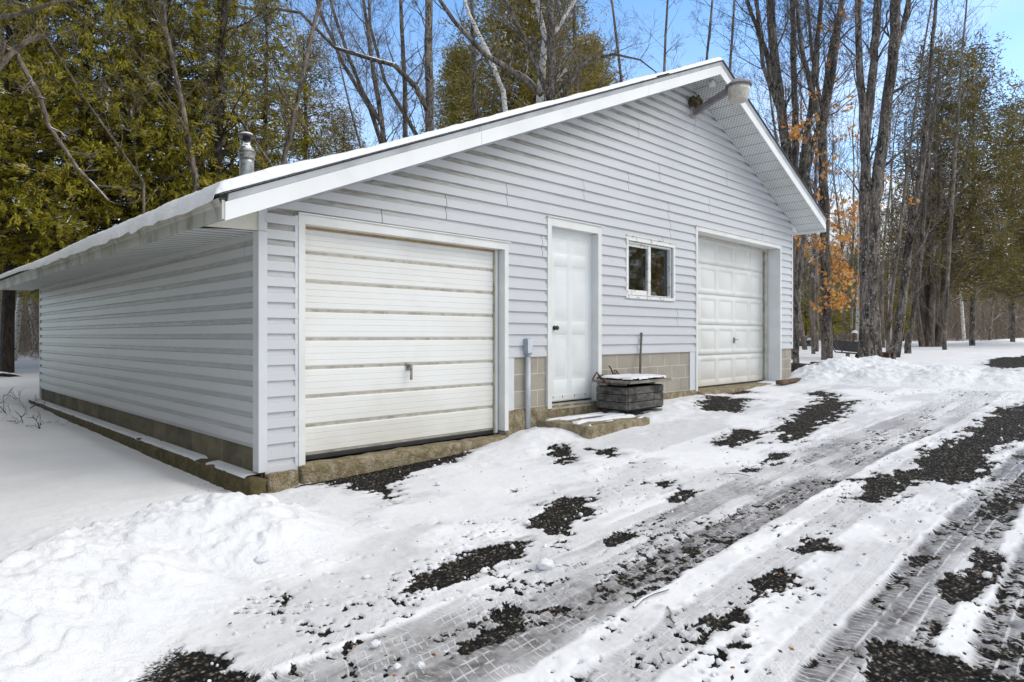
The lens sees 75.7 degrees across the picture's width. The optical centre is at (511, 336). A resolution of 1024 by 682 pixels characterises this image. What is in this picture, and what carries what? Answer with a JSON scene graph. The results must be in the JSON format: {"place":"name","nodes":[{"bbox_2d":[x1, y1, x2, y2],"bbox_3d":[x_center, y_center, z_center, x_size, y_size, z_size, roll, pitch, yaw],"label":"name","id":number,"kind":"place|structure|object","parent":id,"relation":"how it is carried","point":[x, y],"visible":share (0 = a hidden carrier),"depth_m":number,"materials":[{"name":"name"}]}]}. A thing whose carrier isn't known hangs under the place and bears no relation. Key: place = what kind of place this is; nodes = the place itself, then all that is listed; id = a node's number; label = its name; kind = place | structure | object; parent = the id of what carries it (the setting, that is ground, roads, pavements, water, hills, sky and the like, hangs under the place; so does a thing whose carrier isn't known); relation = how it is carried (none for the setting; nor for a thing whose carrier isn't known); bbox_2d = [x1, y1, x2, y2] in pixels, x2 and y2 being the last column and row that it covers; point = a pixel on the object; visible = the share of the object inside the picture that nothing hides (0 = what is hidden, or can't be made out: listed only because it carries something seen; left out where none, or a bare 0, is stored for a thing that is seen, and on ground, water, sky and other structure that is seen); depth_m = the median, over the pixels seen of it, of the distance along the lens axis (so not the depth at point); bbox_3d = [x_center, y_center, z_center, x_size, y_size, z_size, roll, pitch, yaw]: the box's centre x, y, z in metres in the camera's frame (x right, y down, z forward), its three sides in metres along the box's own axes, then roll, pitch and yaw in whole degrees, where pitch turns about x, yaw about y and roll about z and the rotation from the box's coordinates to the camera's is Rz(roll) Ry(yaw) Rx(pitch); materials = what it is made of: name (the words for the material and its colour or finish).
{"place":"outdoors","nodes":[
{"label":"outdoors","id":0,"kind":"place"},
{"bbox_2d":[0,337,1023,681],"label":"ground","id":1,"kind":"structure","parent":0,"point":[784,507],"depth_m":4.00,"materials":[{"name":"snow"}]},
{"bbox_2d":[0,372,20,376],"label":"fallen log","id":2,"kind":"object","parent":1,"relation":"on","point":[6,374],"visible":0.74,"depth_m":16.20,"materials":[{"name":"brown wood"}]},
{"bbox_2d":[0,258,38,359],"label":"undergrowth","id":3,"kind":"object","parent":1,"relation":"on","point":[26,345],"visible":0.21,"depth_m":23.32,"materials":[{"name":"brown"}]},
{"bbox_2d":[0,1,58,297],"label":"cedar tree","id":4,"kind":"object","parent":1,"relation":"on","point":[1,272],"depth_m":19.70,"materials":[{"name":"green plant"}]},
{"bbox_2d":[15,1,58,360],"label":"birch tree","id":5,"kind":"object","parent":1,"relation":"on","point":[18,309],"depth_m":20.97,"materials":[{"name":"grey plant"}]},
{"bbox_2d":[17,206,65,352],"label":"birch tree","id":6,"kind":"object","parent":1,"relation":"on","point":[31,309],"depth_m":24.87,"materials":[{"name":"grey plant"}]},
{"bbox_2d":[0,0,140,203],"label":"overhanging maple","id":7,"kind":"object","parent":1,"relation":"on","point":[13,50],"visible":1,"depth_m":12.56,"materials":[{"name":"brown plant"}]},
{"bbox_2d":[0,0,145,372],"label":"cedar tree","id":8,"kind":"object","parent":1,"relation":"on","point":[7,348],"visible":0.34,"depth_m":17.08,"materials":[{"name":"green plant"}]},
{"bbox_2d":[0,0,161,307],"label":"cedar tree","id":9,"kind":"object","parent":1,"relation":"on","point":[42,159],"visible":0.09,"depth_m":18.21,"materials":[{"name":"green plant"}]},
{"bbox_2d":[0,0,191,306],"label":"cedar tree","id":10,"kind":"object","parent":1,"relation":"on","point":[54,114],"visible":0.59,"depth_m":16.97,"materials":[{"name":"green plant"}]},
{"bbox_2d":[0,0,229,256],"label":"cedar tree","id":11,"kind":"object","parent":1,"relation":"on","point":[122,56],"visible":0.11,"depth_m":18.54,"materials":[{"name":"green plant"}]},
{"bbox_2d":[0,0,237,213],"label":"sapling","id":12,"kind":"object","parent":1,"relation":"on","point":[125,157],"visible":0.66,"depth_m":16.49,"materials":[{"name":"brown plant"}]},
{"bbox_2d":[40,0,250,253],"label":"cedar tree","id":13,"kind":"object","parent":1,"relation":"on","point":[168,160],"visible":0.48,"depth_m":18.10,"materials":[{"name":"green plant"}]},
{"bbox_2d":[96,4,199,229],"bbox_3d":[-15.077,-6.965,26.837,7.792,15.719,7.473,0,0,-29],"label":"cedar tree","id":14,"kind":"object","parent":1,"relation":"on","point":[139,123],"visible":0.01,"depth_m":26.70,"materials":[{"name":"green plant"}]},
{"bbox_2d":[0,492,354,681],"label":"snow bank","id":15,"kind":"structure","parent":1,"relation":"on","point":[105,601],"depth_m":3.17,"materials":[{"name":"snow"}]},
{"bbox_2d":[253,555,268,564],"bbox_3d":[-1.317,1.174,3.465,0.080,0.043,0.062,0,0,-45],"label":"snow lump","id":16,"kind":"object","parent":15,"relation":"on","point":[260,559],"visible":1,"depth_m":3.45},
{"bbox_2d":[58,0,297,192],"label":"slim tree","id":17,"kind":"object","parent":1,"relation":"on","point":[193,167],"visible":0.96,"depth_m":17.41,"materials":[{"name":"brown plant"}]},
{"bbox_2d":[119,0,277,197],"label":"slim tree","id":18,"kind":"object","parent":1,"relation":"on","point":[218,153],"visible":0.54,"depth_m":18.78,"materials":[{"name":"plant"}]},
{"bbox_2d":[107,0,294,227],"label":"cedar tree","id":19,"kind":"object","parent":1,"relation":"on","point":[236,85],"visible":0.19,"depth_m":19.46,"materials":[{"name":"green plant"}]},
{"bbox_2d":[130,0,358,169],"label":"sapling","id":20,"kind":"object","parent":1,"relation":"on","point":[263,153],"visible":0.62,"depth_m":18.72,"materials":[{"name":"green plant"}]},
{"bbox_2d":[187,0,330,183],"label":"cedar tree","id":21,"kind":"object","parent":1,"relation":"on","point":[263,116],"visible":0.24,"depth_m":21.91,"materials":[{"name":"green plant"}]},
{"bbox_2d":[200,0,391,164],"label":"slim tree","id":22,"kind":"object","parent":1,"relation":"on","point":[299,92],"visible":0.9,"depth_m":19.72,"materials":[{"name":"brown plant"}]},
{"bbox_2d":[179,0,419,159],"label":"sapling","id":23,"kind":"object","parent":1,"relation":"on","point":[299,120],"visible":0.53,"depth_m":20.49,"materials":[{"name":"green plant"}]},
{"bbox_2d":[248,21,370,170],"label":"cedar tree","id":24,"kind":"object","parent":1,"relation":"on","point":[318,75],"visible":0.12,"depth_m":23.75,"materials":[{"name":"green plant"}]},
{"bbox_2d":[308,102,369,156],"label":"cedar tree","id":25,"kind":"object","parent":1,"relation":"on","point":[348,131],"visible":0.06,"depth_m":26.93,"materials":[{"name":"green plant"}]},
{"bbox_2d":[237,0,450,134],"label":"maple tree","id":26,"kind":"object","parent":1,"relation":"on","point":[427,103],"visible":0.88,"depth_m":23.84,"materials":[{"name":"grey plant"}]},
{"bbox_2d":[284,0,410,143],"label":"maple tree","id":27,"kind":"object","parent":1,"relation":"on","point":[376,127],"visible":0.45,"depth_m":25.94,"materials":[{"name":"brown plant"}]},
{"bbox_2d":[313,0,417,138],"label":"maple tree","id":28,"kind":"object","parent":1,"relation":"on","point":[413,129],"visible":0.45,"depth_m":26.94,"materials":[{"name":"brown plant"}]},
{"bbox_2d":[298,0,437,152],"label":"sapling","id":29,"kind":"object","parent":1,"relation":"on","point":[349,108],"visible":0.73,"depth_m":22.98,"materials":[{"name":"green plant"}]},
{"bbox_2d":[285,0,460,143],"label":"maple tree","id":30,"kind":"object","parent":1,"relation":"on","point":[379,118],"visible":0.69,"depth_m":24.44,"materials":[{"name":"grey plant"}]},
{"bbox_2d":[368,639,380,647],"bbox_3d":[-0.579,1.296,2.777,0.060,0.034,0.046,0,0,-45],"label":"snow lump","id":31,"kind":"object","parent":1,"relation":"on","point":[375,643],"visible":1,"depth_m":2.77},
{"bbox_2d":[0,60,828,494],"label":"garage","id":32,"kind":"structure","parent":1,"relation":"on","point":[462,290],"depth_m":7.58,"materials":[{"name":"plastic"}]},
{"bbox_2d":[30,398,258,477],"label":"ledge snow","id":33,"kind":"structure","parent":32,"relation":"on","point":[229,468],"depth_m":7.22,"materials":[{"name":"snow"}]},
{"bbox_2d":[0,57,722,278],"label":"roof snow","id":34,"kind":"structure","parent":32,"relation":"on","point":[185,203],"depth_m":5.95,"materials":[{"name":"snow"}]},
{"bbox_2d":[305,228,492,459],"bbox_3d":[-1.061,0.068,6.751,2.420,2.115,0.100,0,0,-45],"label":"garage door","id":35,"kind":"structure","parent":32,"relation":"in","point":[399,333],"depth_m":6.64,"materials":[{"name":"white metal"}]},
{"bbox_2d":[552,228,591,401],"bbox_3d":[0.753,-0.271,8.527,0.938,2.202,0.106,0,0,-45],"label":"door","id":36,"kind":"structure","parent":32,"relation":"in","point":[571,250],"depth_m":8.58,"materials":[{"name":"white metal"}]},
{"bbox_2d":[625,234,675,300],"bbox_3d":[2.035,-0.981,9.734,1.313,0.893,0.115,0,0,-45],"label":"window","id":37,"kind":"structure","parent":32,"relation":"in","point":[648,267],"depth_m":9.71,"materials":[{"name":"white paint"}]},
{"bbox_2d":[690,77,751,117],"bbox_3d":[3.220,-3.740,10.175,0.390,0.500,0.977,0,0,-45],"label":"yard lamp","id":38,"kind":"object","parent":32,"relation":"attached to","point":[736,90],"visible":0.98,"depth_m":9.93,"materials":[{"name":"grey metal"}]},
{"bbox_2d":[688,95,704,114],"bbox_3d":[2.904,-3.541,10.432,0.307,0.541,0.231,0,0,-45],"label":"bird nest","id":39,"kind":"object","parent":38,"relation":"on","point":[695,101],"visible":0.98,"depth_m":10.37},
{"bbox_2d":[698,238,762,387],"bbox_3d":[3.883,-0.422,11.969,3.130,2.635,0.077,0,0,-45],"label":"garage door","id":40,"kind":"structure","parent":32,"relation":"in","point":[730,277],"depth_m":12.10,"materials":[{"name":"metal"}]},
{"bbox_2d":[376,0,459,137],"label":"maple tree","id":41,"kind":"object","parent":1,"relation":"on","point":[403,62],"visible":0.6,"depth_m":24.93,"materials":[{"name":"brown plant"}]},
{"bbox_2d":[402,37,492,136],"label":"evergreen tree","id":42,"kind":"object","parent":1,"relation":"on","point":[449,61],"visible":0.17,"depth_m":34.36,"materials":[{"name":"green plant"}]},
{"bbox_2d":[456,0,515,119],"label":"maple tree","id":43,"kind":"object","parent":1,"relation":"on","point":[474,81],"visible":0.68,"depth_m":27.92,"materials":[{"name":"grey plant"}]},
{"bbox_2d":[456,0,518,111],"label":"birch tree","id":44,"kind":"object","parent":1,"relation":"on","point":[496,74],"visible":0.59,"depth_m":26.93,"materials":[{"name":"white plant"}]},
{"bbox_2d":[410,0,622,131],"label":"evergreen tree","id":45,"kind":"object","parent":1,"relation":"on","point":[526,93],"visible":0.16,"depth_m":29.75,"materials":[{"name":"green plant"}]},
{"bbox_2d":[536,558,554,569],"bbox_3d":[0.185,1.271,3.666,0.103,0.060,0.104,0,0,7],"label":"snow lump","id":46,"kind":"object","parent":1,"relation":"on","point":[544,564],"visible":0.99,"depth_m":3.64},
{"bbox_2d":[433,0,684,101],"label":"maple tree","id":47,"kind":"object","parent":1,"relation":"on","point":[549,91],"visible":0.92,"depth_m":24.77,"materials":[{"name":"grey plant"}]},
{"bbox_2d":[523,0,595,97],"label":"maple tree","id":48,"kind":"object","parent":1,"relation":"on","point":[574,48],"visible":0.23,"depth_m":28.92,"materials":[{"name":"grey plant"}]},
{"bbox_2d":[498,0,629,105],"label":"birch tree","id":49,"kind":"object","parent":1,"relation":"on","point":[544,47],"visible":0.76,"depth_m":25.39,"materials":[{"name":"grey plant"}]},
{"bbox_2d":[536,412,649,438],"bbox_3d":[0.988,1.148,7.956,1.224,0.322,0.819,0,0,-45],"label":"door step","id":50,"kind":"object","parent":1,"relation":"on","point":[586,430],"depth_m":7.58,"materials":[{"name":"concrete"}]},
{"bbox_2d":[546,412,642,425],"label":"step snow","id":51,"kind":"structure","parent":50,"relation":"on","point":[608,417],"depth_m":7.93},
{"bbox_2d":[559,27,627,94],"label":"evergreen tree","id":52,"kind":"object","parent":1,"relation":"on","point":[600,46],"visible":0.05,"depth_m":36.30,"materials":[{"name":"green plant"}]},
{"bbox_2d":[178,402,1021,681],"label":"leaf litter","id":53,"kind":"object","parent":1,"relation":"on","point":[731,676],"visible":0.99,"depth_m":3.04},
{"bbox_2d":[207,409,1023,681],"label":"snow crumbs","id":54,"kind":"object","parent":1,"relation":"on","point":[719,661],"visible":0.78,"depth_m":4.05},
{"bbox_2d":[592,0,641,82],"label":"sapling","id":55,"kind":"object","parent":1,"relation":"on","point":[615,33],"visible":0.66,"depth_m":28.95,"materials":[{"name":"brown plant"}]},
{"bbox_2d":[592,377,670,413],"bbox_3d":[1.590,0.807,8.723,0.970,0.485,0.590,0,0,-45],"label":"wooden crate","id":56,"kind":"object","parent":1,"relation":"on","point":[639,396],"visible":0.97,"depth_m":8.47,"materials":[{"name":"grey wood"}]},
{"bbox_2d":[592,365,644,381],"bbox_3d":[1.503,0.496,8.973,0.237,0.202,1.258,0,0,40],"label":"gnarled branch","id":57,"kind":"object","parent":56,"relation":"on","point":[599,376],"visible":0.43,"depth_m":8.70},
{"bbox_2d":[600,374,665,379],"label":"lid snow","id":58,"kind":"structure","parent":56,"relation":"on","point":[631,376],"depth_m":8.58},
{"bbox_2d":[639,332,642,373],"bbox_3d":[1.836,0.429,9.393,0.042,0.967,0.239,0,0,14],"label":"tool handle","id":59,"kind":"object","parent":1,"relation":"on","point":[640,357],"visible":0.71,"depth_m":9.40,"materials":[{"name":"grey wood"}]},
{"bbox_2d":[632,588,668,607],"bbox_3d":[0.669,1.270,3.209,0.289,0.022,0.036,0,0,-43],"label":"stick","id":60,"kind":"object","parent":1,"relation":"on","point":[647,596],"visible":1,"depth_m":3.22,"materials":[{"name":"grey wood"}]},
{"bbox_2d":[629,0,693,71],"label":"sapling","id":61,"kind":"object","parent":1,"relation":"on","point":[665,43],"visible":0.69,"depth_m":26.97,"materials":[{"name":"brown plant"}]},
{"bbox_2d":[678,0,723,66],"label":"sapling","id":62,"kind":"object","parent":1,"relation":"on","point":[709,36],"visible":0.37,"depth_m":27.96,"materials":[{"name":"brown plant"}]},
{"bbox_2d":[693,0,747,77],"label":"sapling","id":63,"kind":"object","parent":1,"relation":"on","point":[731,47],"visible":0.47,"depth_m":25.96,"materials":[{"name":"brown plant"}]},
{"bbox_2d":[726,0,847,272],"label":"maple tree","id":64,"kind":"object","parent":1,"relation":"on","point":[795,154],"visible":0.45,"depth_m":20.50,"materials":[{"name":"brown plant"}]},
{"bbox_2d":[776,378,801,384],"bbox_3d":[5.242,0.849,12.411,0.993,0.083,0.137,0,0,-45],"label":"wooden plank","id":65,"kind":"object","parent":1,"relation":"on","point":[787,381],"visible":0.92,"depth_m":12.22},
{"bbox_2d":[660,0,921,358],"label":"maple tree","id":66,"kind":"object","parent":1,"relation":"on","point":[774,86],"visible":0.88,"depth_m":19.88,"materials":[{"name":"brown plant"}]},
{"bbox_2d":[727,13,873,351],"bbox_3d":[11.073,-6.134,26.080,7.088,13.746,6.358,0,0,-39],"label":"bare tree","id":67,"kind":"object","parent":1,"relation":"on","point":[816,321],"visible":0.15,"depth_m":26.01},
{"bbox_2d":[801,253,820,335],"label":"young evergreen","id":68,"kind":"object","parent":1,"relation":"on","point":[806,322],"visible":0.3,"depth_m":39.82,"materials":[{"name":"green plant"}]},
{"bbox_2d":[794,102,836,319],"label":"slim tree","id":69,"kind":"object","parent":1,"relation":"on","point":[796,272],"visible":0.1,"depth_m":21.94,"materials":[{"name":"plant"}]},
{"bbox_2d":[772,104,858,334],"bbox_3d":[13.980,-5.119,31.052,4.639,11.566,7.025,0,0,30],"label":"bare tree","id":70,"kind":"object","parent":1,"relation":"on","point":[808,291],"visible":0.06,"depth_m":31.10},
{"bbox_2d":[738,1,894,349],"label":"bare tree","id":71,"kind":"object","parent":1,"relation":"on","point":[803,339],"visible":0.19,"depth_m":28.00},
{"bbox_2d":[714,0,919,359],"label":"oak tree","id":72,"kind":"object","parent":1,"relation":"on","point":[826,308],"visible":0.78,"depth_m":19.50,"materials":[{"name":"brown plant"}]},
{"bbox_2d":[793,101,854,362],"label":"slim tree","id":73,"kind":"object","parent":1,"relation":"on","point":[797,316],"visible":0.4,"depth_m":17.75,"materials":[{"name":"orange wood"}]},
{"bbox_2d":[801,160,854,336],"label":"bare tree","id":74,"kind":"object","parent":1,"relation":"on","point":[830,225],"visible":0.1,"depth_m":38.05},
{"bbox_2d":[819,253,848,333],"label":"young evergreen","id":75,"kind":"object","parent":1,"relation":"on","point":[834,322],"visible":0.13,"depth_m":45.77,"materials":[{"name":"plant"}]},
{"bbox_2d":[761,0,921,353],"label":"sapling","id":76,"kind":"object","parent":1,"relation":"on","point":[813,324],"visible":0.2,"depth_m":23.94,"materials":[{"name":"orange plant"}]},
{"bbox_2d":[791,93,896,340],"bbox_3d":[15.754,-5.945,32.863,6.084,13.153,6.783,0,0,37],"label":"bare tree","id":77,"kind":"object","parent":1,"relation":"on","point":[844,327],"visible":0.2,"depth_m":32.80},
{"bbox_2d":[747,0,941,254],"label":"maple tree","id":78,"kind":"object","parent":1,"relation":"on","point":[824,83],"visible":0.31,"depth_m":21.31,"materials":[{"name":"brown plant"}]},
{"bbox_2d":[832,331,857,357],"bbox_3d":[10.335,0.280,20.409,1.244,1.030,0.638,0,0,0],"label":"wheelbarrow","id":79,"kind":"object","parent":1,"relation":"on","point":[849,347],"visible":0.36,"depth_m":20.18,"materials":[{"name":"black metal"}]},
{"bbox_2d":[832,249,859,340],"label":"young evergreen","id":80,"kind":"object","parent":1,"relation":"on","point":[848,317],"visible":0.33,"depth_m":41.97,"materials":[{"name":"plant"}]},
{"bbox_2d":[787,0,906,241],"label":"maple tree","id":81,"kind":"object","parent":1,"relation":"on","point":[803,157],"visible":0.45,"depth_m":20.92,"materials":[{"name":"brown plant"}]},
{"bbox_2d":[827,156,900,284],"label":"bare tree","id":82,"kind":"object","parent":1,"relation":"on","point":[847,207],"visible":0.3,"depth_m":50.69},
{"bbox_2d":[831,129,897,340],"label":"birch tree","id":83,"kind":"object","parent":1,"relation":"on","point":[857,321],"visible":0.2,"depth_m":34.10,"materials":[{"name":"grey plant"}]},
{"bbox_2d":[806,68,946,340],"bbox_3d":[15.176,-5.514,29.804,5.725,12.378,6.383,0,0,-23],"label":"bare tree","id":84,"kind":"object","parent":1,"relation":"on","point":[851,298],"visible":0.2,"depth_m":29.06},
{"bbox_2d":[781,0,982,357],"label":"twin trunk tree","id":85,"kind":"object","parent":1,"relation":"on","point":[869,340],"visible":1,"depth_m":17.29,"materials":[{"name":"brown plant"}]},
{"bbox_2d":[848,135,922,343],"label":"birch tree","id":86,"kind":"object","parent":1,"relation":"on","point":[890,283],"visible":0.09,"depth_m":36.16,"materials":[{"name":"grey plant"}]},
{"bbox_2d":[882,346,898,359],"bbox_3d":[9.761,0.497,17.503,0.820,0.502,0.400,0,0,0],"label":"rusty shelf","id":87,"kind":"object","parent":1,"relation":"on","point":[888,354],"visible":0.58,"depth_m":17.38,"materials":[{"name":"brown metal"}]},
{"bbox_2d":[878,250,910,326],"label":"young evergreen","id":88,"kind":"object","parent":1,"relation":"on","point":[885,290],"visible":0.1,"depth_m":49.94,"materials":[{"name":"plant"}]},
{"bbox_2d":[885,264,916,340],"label":"young evergreen","id":89,"kind":"object","parent":1,"relation":"on","point":[907,317],"visible":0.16,"depth_m":45.80,"materials":[{"name":"plant"}]},
{"bbox_2d":[787,355,1023,391],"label":"snow bank","id":90,"kind":"structure","parent":1,"relation":"on","point":[876,371],"depth_m":12.09,"materials":[{"name":"snow"}]},
{"bbox_2d":[791,361,820,371],"bbox_3d":[6.303,0.737,14.067,0.852,0.406,0.856,0,0,-45],"label":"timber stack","id":91,"kind":"object","parent":90,"relation":"on","point":[794,366],"visible":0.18,"depth_m":13.87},
{"bbox_2d":[832,0,983,350],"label":"sapling","id":92,"kind":"object","parent":1,"relation":"on","point":[891,296],"visible":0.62,"depth_m":23.95,"materials":[{"name":"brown plant"}]},
{"bbox_2d":[835,76,982,347],"bbox_3d":[16.884,-5.432,29.794,7.389,12.165,4.879,0,0,27],"label":"bare tree","id":93,"kind":"object","parent":1,"relation":"on","point":[881,306],"visible":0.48,"depth_m":29.44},
{"bbox_2d":[801,276,1023,341],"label":"undergrowth","id":94,"kind":"object","parent":1,"relation":"on","point":[979,324],"visible":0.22,"depth_m":48.73,"materials":[{"name":"brown"}]},
{"bbox_2d":[859,54,987,353],"bbox_3d":[14.976,-4.851,24.227,3.146,11.212,4.129,0,0,-45],"label":"leaning tree","id":95,"kind":"object","parent":1,"relation":"on","point":[910,333],"visible":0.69,"depth_m":23.94,"materials":[{"name":"brown plant"}]},
{"bbox_2d":[838,28,1023,305],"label":"evergreen tree","id":96,"kind":"object","parent":1,"relation":"on","point":[954,257],"visible":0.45,"depth_m":30.55,"materials":[{"name":"green plant"}]},
{"bbox_2d":[871,73,1002,346],"bbox_3d":[19.764,-5.907,31.150,5.357,13.355,4.711,0,0,-23],"label":"old cedar tree","id":97,"kind":"object","parent":1,"relation":"on","point":[929,330],"visible":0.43,"depth_m":30.95,"materials":[{"name":"brown plant"}]},
{"bbox_2d":[874,0,1015,357],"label":"leaning tree","id":98,"kind":"object","parent":1,"relation":"on","point":[899,321],"visible":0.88,"depth_m":20.40,"materials":[{"name":"brown plant"}]},
{"bbox_2d":[884,0,1008,349],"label":"sapling","id":99,"kind":"object","parent":1,"relation":"on","point":[946,303],"visible":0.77,"depth_m":26.95,"materials":[{"name":"brown plant"}]},
{"bbox_2d":[880,25,1023,345],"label":"evergreen tree","id":100,"kind":"object","parent":1,"relation":"on","point":[972,305],"visible":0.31,"depth_m":32.26,"materials":[{"name":"green plant"}]},
{"bbox_2d":[952,192,990,340],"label":"birch tree","id":101,"kind":"object","parent":1,"relation":"on","point":[962,322],"depth_m":45.87,"materials":[{"name":"white plant"}]},
{"bbox_2d":[952,87,1023,341],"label":"evergreen tree","id":102,"kind":"object","parent":1,"relation":"on","point":[1012,325],"visible":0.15,"depth_m":37.89,"materials":[{"name":"green plant"}]},
{"bbox_2d":[967,76,1023,311],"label":"evergreen tree","id":103,"kind":"object","parent":1,"relation":"on","point":[1015,207],"visible":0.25,"depth_m":34.69,"materials":[{"name":"green plant"}]},
{"bbox_2d":[976,162,1020,339],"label":"bare tree","id":104,"kind":"object","parent":1,"relation":"on","point":[991,324],"visible":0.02,"depth_m":43.87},
{"bbox_2d":[2,0,1023,258],"label":"sky","id":105,"kind":"structure","parent":0,"point":[1008,17],"materials":[{"name":"blue"}]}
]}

